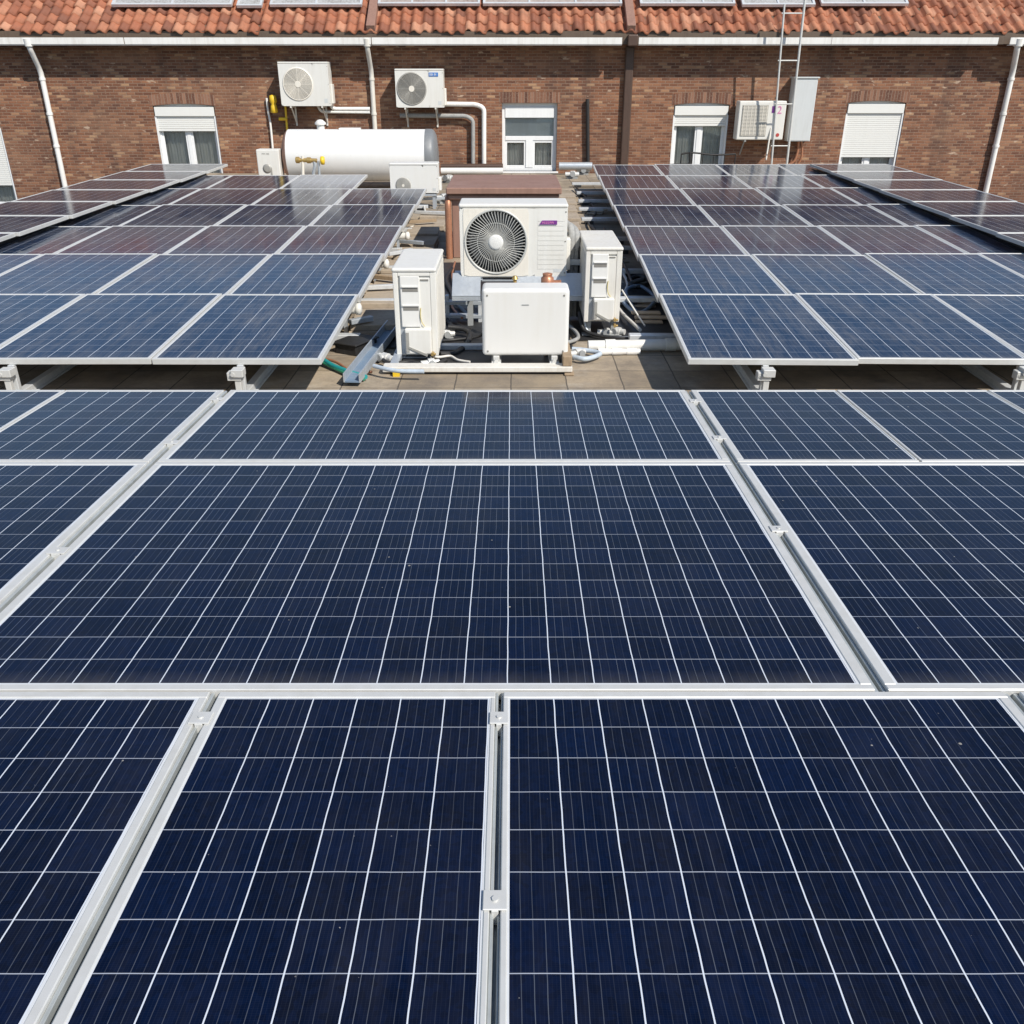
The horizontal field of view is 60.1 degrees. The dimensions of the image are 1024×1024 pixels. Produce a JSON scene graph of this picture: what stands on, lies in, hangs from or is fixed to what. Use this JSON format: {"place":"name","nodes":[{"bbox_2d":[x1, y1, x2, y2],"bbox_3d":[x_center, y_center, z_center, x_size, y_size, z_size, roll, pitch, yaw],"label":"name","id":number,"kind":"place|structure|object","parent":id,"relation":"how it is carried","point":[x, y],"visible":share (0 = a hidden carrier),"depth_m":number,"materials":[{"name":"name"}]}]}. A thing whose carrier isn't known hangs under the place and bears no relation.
{"place":"outdoors","nodes":[
{"label":"outdoors","id":0,"kind":"place"},
{"bbox_2d":[0,0,1023,202],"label":"brick building","id":1,"kind":"structure","parent":0,"point":[92,89],"depth_m":23.35,"materials":[{"name":"brick"}]},
{"bbox_2d":[154,104,222,172],"bbox_3d":[-8.782,-10.082,24.165,1.751,1.930,0.393,0,26,0],"label":"window","id":2,"kind":"structure","parent":1,"relation":"in","point":[190,130],"depth_m":24.13,"materials":[{"name":"plastic"}]},
{"bbox_2d":[277,62,334,125],"bbox_3d":[-5.355,-10.970,23.256,1.337,1.531,0.584,0,26,0],"label":"air conditioner","id":3,"kind":"object","parent":1,"relation":"attached to","point":[305,83],"visible":1,"depth_m":22.93,"materials":[{"name":"white metal"}]},
{"bbox_2d":[394,69,446,126],"bbox_3d":[-2.377,-10.882,23.300,1.301,1.407,0.584,0,26,0],"label":"air conditioner","id":4,"kind":"object","parent":1,"relation":"attached to","point":[420,88],"visible":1,"depth_m":22.97,"materials":[{"name":"white metal"}]},
{"bbox_2d":[502,103,557,172],"bbox_3d":[0.474,-10.183,24.115,1.588,1.754,0.393,0,26,0],"label":"window","id":5,"kind":"structure","parent":1,"relation":"in","point":[529,145],"depth_m":24.14,"materials":[{"name":"plastic"}]},
{"bbox_2d":[670,103,728,163],"bbox_3d":[5.074,-10.218,24.097,1.588,1.674,0.393,0,26,0],"label":"window","id":6,"kind":"structure","parent":1,"relation":"in","point":[697,127],"depth_m":24.14,"materials":[{"name":"plastic"}]},
{"bbox_2d":[733,101,786,154],"bbox_3d":[6.576,-10.243,23.645,1.239,1.352,0.534,0,26,0],"label":"air conditioner","id":7,"kind":"object","parent":1,"relation":"attached to","point":[754,120],"visible":0.97,"depth_m":23.34,"materials":[{"name":"white metal"}]},
{"bbox_2d":[784,77,819,163],"bbox_3d":[7.674,-10.399,23.645,0.667,2.203,0.385,0,26,0],"label":"wall cabinet","id":8,"kind":"object","parent":1,"relation":"attached to","point":[806,91],"depth_m":23.40,"materials":[{"name":"grey metal"}]},
{"bbox_2d":[788,80,816,140],"bbox_3d":[7.674,-10.601,23.371,0.567,1.469,0.013,0,26,0],"label":"door","id":9,"kind":"structure","parent":8,"relation":"in","point":[805,89],"depth_m":23.36,"materials":[{"name":"white metal"}]},
{"bbox_2d":[838,101,904,165],"bbox_3d":[9.742,-10.070,24.171,1.670,2.103,0.393,0,26,0],"label":"window","id":10,"kind":"structure","parent":1,"relation":"in","point":[870,127],"depth_m":23.99,"materials":[{"name":"plastic"}]},
{"bbox_2d":[866,204,956,225],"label":"solar panel","id":11,"kind":"object","parent":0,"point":[908,215],"visible":0.26,"depth_m":14.08,"materials":[{"name":"glass"}]},
{"bbox_2d":[914,225,1023,252],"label":"solar panel","id":12,"kind":"object","parent":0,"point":[966,239],"visible":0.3,"depth_m":12.16,"materials":[{"name":"glass"}]},
{"bbox_3d":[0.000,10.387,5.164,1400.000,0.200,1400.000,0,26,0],"label":"ground","id":13,"kind":"structure","parent":0,"visible":0},
{"bbox_3d":[-0.100,1.537,13.093,17.500,8.590,29.880,0,26,0],"label":"flat roof building","id":14,"kind":"object","parent":13,"relation":"on","visible":0},
{"bbox_2d":[0,173,1016,703],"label":"roof deck","id":15,"kind":"structure","parent":14,"relation":"on","point":[658,371],"depth_m":8.12,"materials":[{"name":"beige tile"}]},
{"bbox_2d":[0,390,64,429],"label":"solar panel","id":16,"kind":"object","parent":15,"relation":"on","point":[15,405],"visible":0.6,"depth_m":6.33,"materials":[{"name":"glass"}]},
{"bbox_2d":[0,364,77,389],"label":"array rail","id":17,"kind":"object","parent":15,"relation":"on","point":[9,376],"visible":0.29,"depth_m":7.71,"materials":[{"name":"metal"}]},
{"bbox_2d":[0,293,221,363],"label":"solar panel","id":18,"kind":"object","parent":17,"relation":"on","point":[115,328],"visible":0.88,"depth_m":8.12,"materials":[{"name":"glass"}]},
{"bbox_2d":[96,254,270,294],"bbox_3d":[-3.740,-2.725,10.223,1.416,0.050,2.095,0,28,0],"label":"solar panel","id":19,"kind":"object","parent":17,"relation":"on","point":[191,273],"visible":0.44,"depth_m":10.20,"materials":[{"name":"glass"}]},
{"bbox_2d":[252,189,350,204],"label":"solar panel","id":20,"kind":"object","parent":17,"relation":"on","point":[304,196],"visible":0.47,"depth_m":15.89,"materials":[{"name":"glass"}]},
{"bbox_2d":[281,175,367,188],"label":"solar panel","id":21,"kind":"object","parent":17,"relation":"on","point":[327,181],"visible":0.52,"depth_m":17.75,"materials":[{"name":"glass"}]},
{"bbox_2d":[0,294,84,346],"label":"solar panel","id":22,"kind":"object","parent":15,"relation":"on","point":[20,314],"visible":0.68,"depth_m":8.73,"materials":[{"name":"glass"}]},
{"bbox_2d":[0,253,156,293],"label":"solar panel","id":23,"kind":"object","parent":15,"relation":"on","point":[70,273],"visible":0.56,"depth_m":10.27,"materials":[{"name":"glass"}]},
{"bbox_2d":[0,168,206,244],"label":"strip support","id":24,"kind":"object","parent":15,"relation":"on","point":[5,241],"depth_m":12.28,"materials":[{"name":"metal"}]},
{"bbox_2d":[0,216,68,235],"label":"solar panel","id":25,"kind":"object","parent":24,"relation":"on","point":[20,225],"visible":1,"depth_m":12.63,"materials":[{"name":"glass"}]},
{"bbox_2d":[0,226,110,253],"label":"solar panel","id":26,"kind":"object","parent":24,"relation":"on","point":[52,239],"visible":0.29,"depth_m":12.18,"materials":[{"name":"glass"}]},
{"bbox_2d":[0,201,111,218],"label":"solar panel","id":27,"kind":"object","parent":24,"relation":"on","point":[72,209],"visible":0.98,"depth_m":13.94,"materials":[{"name":"glass"}]},
{"bbox_2d":[13,190,148,203],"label":"solar panel","id":28,"kind":"object","parent":24,"relation":"on","point":[116,196],"visible":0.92,"depth_m":15.19,"materials":[{"name":"glass"}]},
{"bbox_2d":[55,205,160,225],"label":"solar panel","id":29,"kind":"object","parent":24,"relation":"on","point":[114,215],"visible":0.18,"depth_m":13.98,"materials":[{"name":"glass"}]},
{"bbox_2d":[56,180,178,191],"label":"solar panel","id":30,"kind":"object","parent":24,"relation":"on","point":[152,185],"visible":0.94,"depth_m":16.42,"materials":[{"name":"glass"}]},
{"bbox_2d":[94,171,204,181],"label":"solar panel","id":31,"kind":"object","parent":24,"relation":"on","point":[181,176],"visible":0.94,"depth_m":17.87,"materials":[{"name":"glass"}]},
{"bbox_2d":[113,188,200,204],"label":"solar panel","id":32,"kind":"object","parent":24,"relation":"on","point":[162,196],"visible":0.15,"depth_m":15.88,"materials":[{"name":"glass"}]},
{"bbox_2d":[0,391,226,612],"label":"mounting rail","id":33,"kind":"object","parent":15,"relation":"on","point":[55,552],"visible":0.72,"depth_m":4.53,"materials":[{"name":"metal"}]},
{"bbox_2d":[0,462,147,603],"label":"solar panel","id":34,"kind":"object","parent":33,"relation":"on","point":[45,507],"visible":0.85,"depth_m":4.65,"materials":[{"name":"glass"}]},
{"bbox_2d":[0,692,209,1023],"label":"solar panel","id":35,"kind":"object","parent":33,"relation":"on","point":[83,776],"visible":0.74,"depth_m":2.61,"materials":[{"name":"glass"}]},
{"bbox_2d":[0,390,223,463],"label":"solar panel","id":36,"kind":"object","parent":33,"relation":"on","point":[105,426],"visible":0.92,"depth_m":5.83,"materials":[{"name":"glass"}]},
{"bbox_2d":[0,462,874,699],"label":"solar panel","id":37,"kind":"object","parent":33,"relation":"on","point":[217,578],"visible":0.88,"depth_m":3.81,"materials":[{"name":"glass"}]},
{"bbox_2d":[157,390,729,461],"bbox_3d":[-0.404,-0.585,5.914,3.382,0.045,1.498,0,24,0],"label":"solar panel","id":38,"kind":"object","parent":33,"relation":"on","point":[451,426],"visible":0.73,"depth_m":5.78,"materials":[{"name":"glass"}]},
{"bbox_2d":[39,693,218,1023],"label":"mounting rail","id":39,"kind":"object","parent":15,"relation":"on","point":[198,720],"visible":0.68,"depth_m":2.41,"materials":[{"name":"metal"}]},
{"bbox_2d":[52,692,495,1023],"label":"solar panel","id":40,"kind":"object","parent":39,"relation":"on","point":[313,857],"visible":0.98,"depth_m":2.37,"materials":[{"name":"glass"}]},
{"bbox_2d":[57,226,207,254],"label":"solar panel","id":41,"kind":"object","parent":15,"relation":"on","point":[142,239],"visible":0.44,"depth_m":12.12,"materials":[{"name":"glass"}]},
{"bbox_2d":[120,204,246,225],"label":"solar panel","id":42,"kind":"object","parent":15,"relation":"on","point":[187,214],"visible":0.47,"depth_m":14.02,"materials":[{"name":"glass"}]},
{"bbox_2d":[171,188,275,204],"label":"solar panel","id":43,"kind":"object","parent":15,"relation":"on","point":[227,196],"visible":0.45,"depth_m":15.98,"materials":[{"name":"glass"}]},
{"bbox_2d":[166,225,304,253],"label":"solar panel","id":44,"kind":"object","parent":15,"relation":"on","point":[240,239],"visible":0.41,"depth_m":12.11,"materials":[{"name":"glass"}]},
{"bbox_2d":[226,365,277,389],"bbox_3d":[-2.292,-3.835,12.991,0.145,0.298,12.720,0,26,0],"label":"array rail","id":45,"kind":"object","parent":15,"relation":"on","point":[258,379],"visible":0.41,"depth_m":7.64,"materials":[{"name":"metal"}]},
{"bbox_2d":[152,294,358,364],"bbox_3d":[-2.308,-1.757,8.337,1.416,0.050,2.095,0,28,0],"label":"solar panel","id":46,"kind":"object","parent":45,"relation":"on","point":[264,329],"visible":1,"depth_m":8.10,"materials":[{"name":"glass"}]},
{"bbox_2d":[311,204,415,231],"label":"solar panel","id":47,"kind":"object","parent":45,"relation":"on","point":[371,214],"visible":0.69,"depth_m":14.08,"materials":[{"name":"glass"}]},
{"bbox_2d":[337,188,426,209],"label":"solar panel","id":48,"kind":"object","parent":45,"relation":"on","point":[386,196],"visible":0.69,"depth_m":15.97,"materials":[{"name":"glass"}]},
{"bbox_2d":[207,175,298,188],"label":"solar panel","id":49,"kind":"object","parent":15,"relation":"on","point":[256,182],"visible":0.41,"depth_m":17.79,"materials":[{"name":"glass"}]},
{"bbox_2d":[217,205,330,225],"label":"solar panel","id":50,"kind":"object","parent":15,"relation":"on","point":[295,215],"visible":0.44,"depth_m":14.04,"materials":[{"name":"glass"}]},
{"bbox_2d":[344,303,361,332],"bbox_3d":[-1.706,-2.054,9.385,0.245,0.322,0.124,0,26,0],"label":"rail clamp","id":51,"kind":"object","parent":15,"relation":"on","point":[357,310],"visible":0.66,"depth_m":9.31,"materials":[{"name":"white metal"}]},
{"bbox_2d":[229,253,384,301],"bbox_3d":[-2.312,-2.729,10.222,1.416,0.050,2.095,0,29,0],"label":"solar panel","id":52,"kind":"object","parent":51,"relation":"on","point":[313,273],"visible":0.69,"depth_m":10.19,"materials":[{"name":"glass"}]},
{"bbox_2d":[281,119,438,180],"bbox_3d":[-3.584,-8.498,21.014,3.654,1.508,1.164,0,26,0],"label":"water tank","id":53,"kind":"object","parent":15,"relation":"on","point":[372,154],"visible":0.74,"depth_m":20.51,"materials":[{"name":"metal"}]},
{"bbox_2d":[343,320,395,382],"bbox_3d":[-1.339,-1.599,8.646,0.152,0.085,1.904,2,27,4],"label":"cable tray","id":54,"kind":"object","parent":15,"relation":"on","point":[365,360],"visible":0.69,"depth_m":8.39,"materials":[{"name":"metal"}]},
{"bbox_2d":[349,308,394,335],"bbox_3d":[-1.462,-2.088,9.683,0.560,0.111,0.800,-1,26,-3],"label":"paving slab","id":55,"kind":"object","parent":15,"relation":"on","point":[381,316],"depth_m":9.41,"materials":[{"name":"concrete"}]},
{"bbox_2d":[374,259,388,281],"bbox_3d":[-1.709,-3.105,11.476,0.245,0.342,0.124,0,26,0],"label":"rail clamp","id":56,"kind":"object","parent":15,"relation":"on","point":[385,265],"visible":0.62,"depth_m":11.39,"materials":[{"name":"white metal"}]},
{"bbox_2d":[278,225,402,261],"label":"solar panel","id":57,"kind":"object","parent":56,"relation":"on","point":[344,238],"visible":0.67,"depth_m":12.16,"materials":[{"name":"glass"}]},
{"bbox_2d":[425,193,437,208],"bbox_3d":[-1.968,-6.394,18.152,0.868,0.289,0.400,0,26,0],"label":"equipment stand","id":58,"kind":"object","parent":15,"relation":"on","point":[434,195],"visible":0.39,"depth_m":18.00,"materials":[{"name":"metal"}]},
{"bbox_2d":[389,161,441,192],"bbox_3d":[-1.946,-6.785,17.947,1.020,0.573,0.430,0,26,0],"label":"air conditioner","id":59,"kind":"object","parent":58,"relation":"on","point":[412,174],"visible":0.86,"depth_m":17.77,"materials":[{"name":"white metal"}]},
{"bbox_2d":[383,342,573,376],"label":"platform","id":60,"kind":"structure","parent":15,"relation":"on","point":[480,363],"depth_m":8.18,"materials":[{"name":"white metal"}]},
{"bbox_2d":[391,249,444,358],"bbox_3d":[-0.906,-2.063,8.756,0.420,0.868,1.098,0,26,0],"label":"air conditioner","id":61,"kind":"object","parent":60,"relation":"on","point":[418,291],"visible":0.91,"depth_m":8.37,"materials":[{"name":"white metal"}]},
{"bbox_2d":[482,283,569,362],"bbox_3d":[0.123,-1.736,8.239,0.796,0.731,0.340,0,26,0],"label":"equipment box","id":62,"kind":"object","parent":60,"relation":"on","point":[525,318],"visible":0.96,"depth_m":8.09,"materials":[{"name":"white metal"}]},
{"bbox_2d":[387,308,572,347],"bbox_3d":[-0.340,-2.027,9.665,1.956,0.012,1.703,0,26,0],"label":"rubber mat","id":63,"kind":"object","parent":15,"relation":"on","point":[476,327],"visible":0.09,"depth_m":9.52,"materials":[{"name":"black rubber"}]},
{"bbox_2d":[452,271,581,325],"bbox_3d":[0.058,-2.339,9.668,1.383,0.580,0.704,0,26,0],"label":"equipment stand","id":64,"kind":"object","parent":63,"relation":"on","point":[466,288],"visible":0.56,"depth_m":9.39,"materials":[{"name":"metal"}]},
{"bbox_2d":[459,198,570,279],"bbox_3d":[0.038,-2.927,9.478,1.175,0.771,0.540,0,26,0],"label":"air conditioner","id":65,"kind":"object","parent":64,"relation":"on","point":[505,237],"visible":0.99,"depth_m":9.27,"materials":[{"name":"white metal"}]},
{"bbox_2d":[482,693,507,1023],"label":"mounting rail","id":66,"kind":"object","parent":15,"relation":"on","point":[495,899],"visible":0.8,"depth_m":2.36,"materials":[{"name":"metal"}]},
{"bbox_2d":[445,175,561,258],"bbox_3d":[-0.133,-4.615,13.765,1.699,1.008,1.840,0,26,0],"label":"vent housing","id":67,"kind":"object","parent":15,"relation":"on","point":[459,188],"visible":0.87,"depth_m":12.99,"materials":[{"name":"brown metal"}]},
{"bbox_2d":[570,283,673,340],"bbox_3d":[1.627,-2.401,10.419,1.970,0.012,2.834,0,26,0],"label":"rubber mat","id":68,"kind":"object","parent":15,"relation":"on","point":[628,327],"visible":0.12,"depth_m":9.75,"materials":[{"name":"black rubber"}]},
{"bbox_2d":[579,230,623,335],"bbox_3d":[0.929,-2.462,9.501,0.387,0.910,1.148,0,26,0],"label":"air conditioner","id":69,"kind":"object","parent":68,"relation":"on","point":[601,253],"visible":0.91,"depth_m":9.06,"materials":[{"name":"white metal"}]},
{"bbox_2d":[587,338,680,350],"bbox_3d":[1.668,-1.668,8.814,1.833,0.128,0.128,-2,26,-3],"label":"pipe","id":70,"kind":"object","parent":15,"relation":"on","point":[668,344],"visible":0.57,"depth_m":8.74,"materials":[{"name":"white plastic"}]},
{"bbox_2d":[654,164,728,174],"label":"solar panel","id":71,"kind":"object","parent":15,"relation":"on","point":[689,169],"visible":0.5,"depth_m":19.79,"materials":[{"name":"glass"}]},
{"bbox_2d":[732,365,775,389],"bbox_3d":[2.337,-4.778,14.887,0.145,0.298,16.960,1,26,1],"label":"array rail","id":72,"kind":"object","parent":15,"relation":"on","point":[762,377],"visible":0.35,"depth_m":7.61,"materials":[{"name":"metal"}]},
{"bbox_2d":[598,175,676,192],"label":"solar panel","id":73,"kind":"object","parent":72,"relation":"on","point":[639,181],"visible":0.62,"depth_m":17.76,"materials":[{"name":"glass"}]},
{"bbox_2d":[605,188,693,209],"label":"solar panel","id":74,"kind":"object","parent":72,"relation":"on","point":[620,196],"visible":0.69,"depth_m":15.87,"materials":[{"name":"glass"}]},
{"bbox_2d":[613,205,715,231],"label":"solar panel","id":75,"kind":"object","parent":72,"relation":"on","point":[661,215],"visible":0.68,"depth_m":14.04,"materials":[{"name":"glass"}]},
{"bbox_2d":[624,226,746,260],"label":"solar panel","id":76,"kind":"object","parent":72,"relation":"on","point":[712,240],"visible":0.65,"depth_m":12.10,"materials":[{"name":"glass"}]},
{"bbox_2d":[638,254,787,302],"bbox_3d":[2.268,-2.715,10.206,1.416,0.052,2.095,1,28,1],"label":"solar panel","id":77,"kind":"object","parent":72,"relation":"on","point":[702,274],"visible":0.67,"depth_m":10.17,"materials":[{"name":"glass"}]},
{"bbox_2d":[658,293,858,365],"bbox_3d":[2.211,-1.752,8.318,1.416,0.050,2.095,1,29,1],"label":"solar panel","id":78,"kind":"object","parent":72,"relation":"on","point":[750,329],"visible":1,"depth_m":8.08,"materials":[{"name":"glass"}]},
{"bbox_2d":[716,164,794,174],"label":"solar panel","id":79,"kind":"object","parent":15,"relation":"on","point":[752,169],"visible":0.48,"depth_m":19.82,"materials":[{"name":"glass"}]},
{"bbox_2d":[765,0,805,163],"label":"ladder","id":80,"kind":"object","parent":15,"relation":"on","point":[796,77],"visible":0.86,"depth_m":22.64,"materials":[{"name":"metal"}]},
{"bbox_2d":[686,391,885,691],"bbox_3d":[1.310,0.050,4.940,0.104,0.434,3.824,0,24,0],"label":"mounting rail","id":81,"kind":"object","parent":15,"relation":"on","point":[779,531],"visible":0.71,"depth_m":4.09,"materials":[{"name":"metal"}]},
{"bbox_2d":[499,692,1023,1023],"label":"solar panel","id":82,"kind":"object","parent":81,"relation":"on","point":[762,857],"visible":1,"depth_m":2.42,"materials":[{"name":"glass"}]},
{"bbox_2d":[691,390,918,463],"bbox_3d":[1.869,-0.585,5.914,1.073,0.045,1.498,0,24,0],"label":"solar panel","id":83,"kind":"object","parent":81,"relation":"on","point":[792,426],"visible":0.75,"depth_m":5.78,"materials":[{"name":"glass"}]},
{"bbox_2d":[738,462,1023,697],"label":"solar panel","id":84,"kind":"object","parent":81,"relation":"on","point":[915,570],"visible":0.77,"depth_m":4.08,"materials":[{"name":"glass"}]},
{"bbox_2d":[812,169,1023,248],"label":"strip support","id":85,"kind":"object","parent":15,"relation":"on","point":[903,202],"visible":0.02,"depth_m":15.01,"materials":[{"name":"metal"}]},
{"bbox_2d":[830,171,941,181],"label":"solar panel","id":86,"kind":"object","parent":85,"relation":"on","point":[877,175],"visible":0.94,"depth_m":17.87,"materials":[{"name":"glass"}]},
{"bbox_2d":[853,180,976,191],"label":"solar panel","id":87,"kind":"object","parent":85,"relation":"on","point":[877,185],"visible":0.94,"depth_m":16.42,"materials":[{"name":"glass"}]},
{"bbox_2d":[879,190,1016,203],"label":"solar panel","id":88,"kind":"object","parent":85,"relation":"on","point":[908,196],"visible":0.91,"depth_m":15.19,"materials":[{"name":"glass"}]},
{"bbox_2d":[911,201,1023,217],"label":"solar panel","id":89,"kind":"object","parent":85,"relation":"on","point":[947,209],"visible":0.98,"depth_m":13.94,"materials":[{"name":"glass"}]},
{"bbox_2d":[949,216,1023,235],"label":"solar panel","id":90,"kind":"object","parent":85,"relation":"on","point":[993,225],"visible":1,"depth_m":12.63,"materials":[{"name":"glass"}]},
{"bbox_2d":[837,390,1023,461],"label":"solar panel","id":91,"kind":"object","parent":15,"relation":"on","point":[953,426],"visible":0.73,"depth_m":5.89,"materials":[{"name":"glass"}]},
{"bbox_2d":[960,365,1023,389],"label":"array rail","id":92,"kind":"object","parent":15,"relation":"on","point":[988,378],"visible":0.3,"depth_m":7.79,"materials":[{"name":"metal"}]},
{"bbox_2d":[666,175,749,188],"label":"solar panel","id":93,"kind":"object","parent":92,"relation":"on","point":[704,181],"visible":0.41,"depth_m":17.90,"materials":[{"name":"glass"}]},
{"bbox_2d":[680,188,776,204],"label":"solar panel","id":94,"kind":"object","parent":92,"relation":"on","point":[724,196],"visible":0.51,"depth_m":15.96,"materials":[{"name":"glass"}]},
{"bbox_2d":[698,205,810,225],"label":"solar panel","id":95,"kind":"object","parent":92,"relation":"on","point":[756,215],"visible":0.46,"depth_m":14.05,"materials":[{"name":"glass"}]},
{"bbox_2d":[733,175,823,187],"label":"solar panel","id":96,"kind":"object","parent":92,"relation":"on","point":[775,181],"visible":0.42,"depth_m":17.88,"materials":[{"name":"glass"}]},
{"bbox_2d":[721,225,858,254],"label":"solar panel","id":97,"kind":"object","parent":92,"relation":"on","point":[750,240],"visible":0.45,"depth_m":12.10,"materials":[{"name":"glass"}]},
{"bbox_2d":[755,188,860,204],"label":"solar panel","id":98,"kind":"object","parent":92,"relation":"on","point":[812,196],"visible":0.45,"depth_m":15.93,"materials":[{"name":"glass"}]},
{"bbox_2d":[751,254,921,293],"bbox_3d":[3.696,-2.721,10.222,1.416,0.053,2.095,1,28,1],"label":"solar panel","id":99,"kind":"object","parent":92,"relation":"on","point":[800,273],"visible":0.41,"depth_m":10.21,"materials":[{"name":"glass"}]},
{"bbox_2d":[782,204,905,225],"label":"solar panel","id":100,"kind":"object","parent":92,"relation":"on","point":[816,215],"visible":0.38,"depth_m":14.04,"materials":[{"name":"glass"}]},
{"bbox_2d":[817,225,965,254],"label":"solar panel","id":101,"kind":"object","parent":92,"relation":"on","point":[860,239],"visible":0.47,"depth_m":12.17,"materials":[{"name":"glass"}]},
{"bbox_2d":[795,293,1023,364],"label":"solar panel","id":102,"kind":"object","parent":92,"relation":"on","point":[880,328],"visible":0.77,"depth_m":8.11,"materials":[{"name":"glass"}]},
{"bbox_2d":[864,253,1023,294],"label":"solar panel","id":103,"kind":"object","parent":92,"relation":"on","point":[949,273],"visible":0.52,"depth_m":10.23,"materials":[{"name":"glass"}]},
{"bbox_2d":[933,294,1023,355],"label":"solar panel","id":104,"kind":"object","parent":92,"relation":"on","point":[1000,317],"visible":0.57,"depth_m":8.67,"materials":[{"name":"glass"}]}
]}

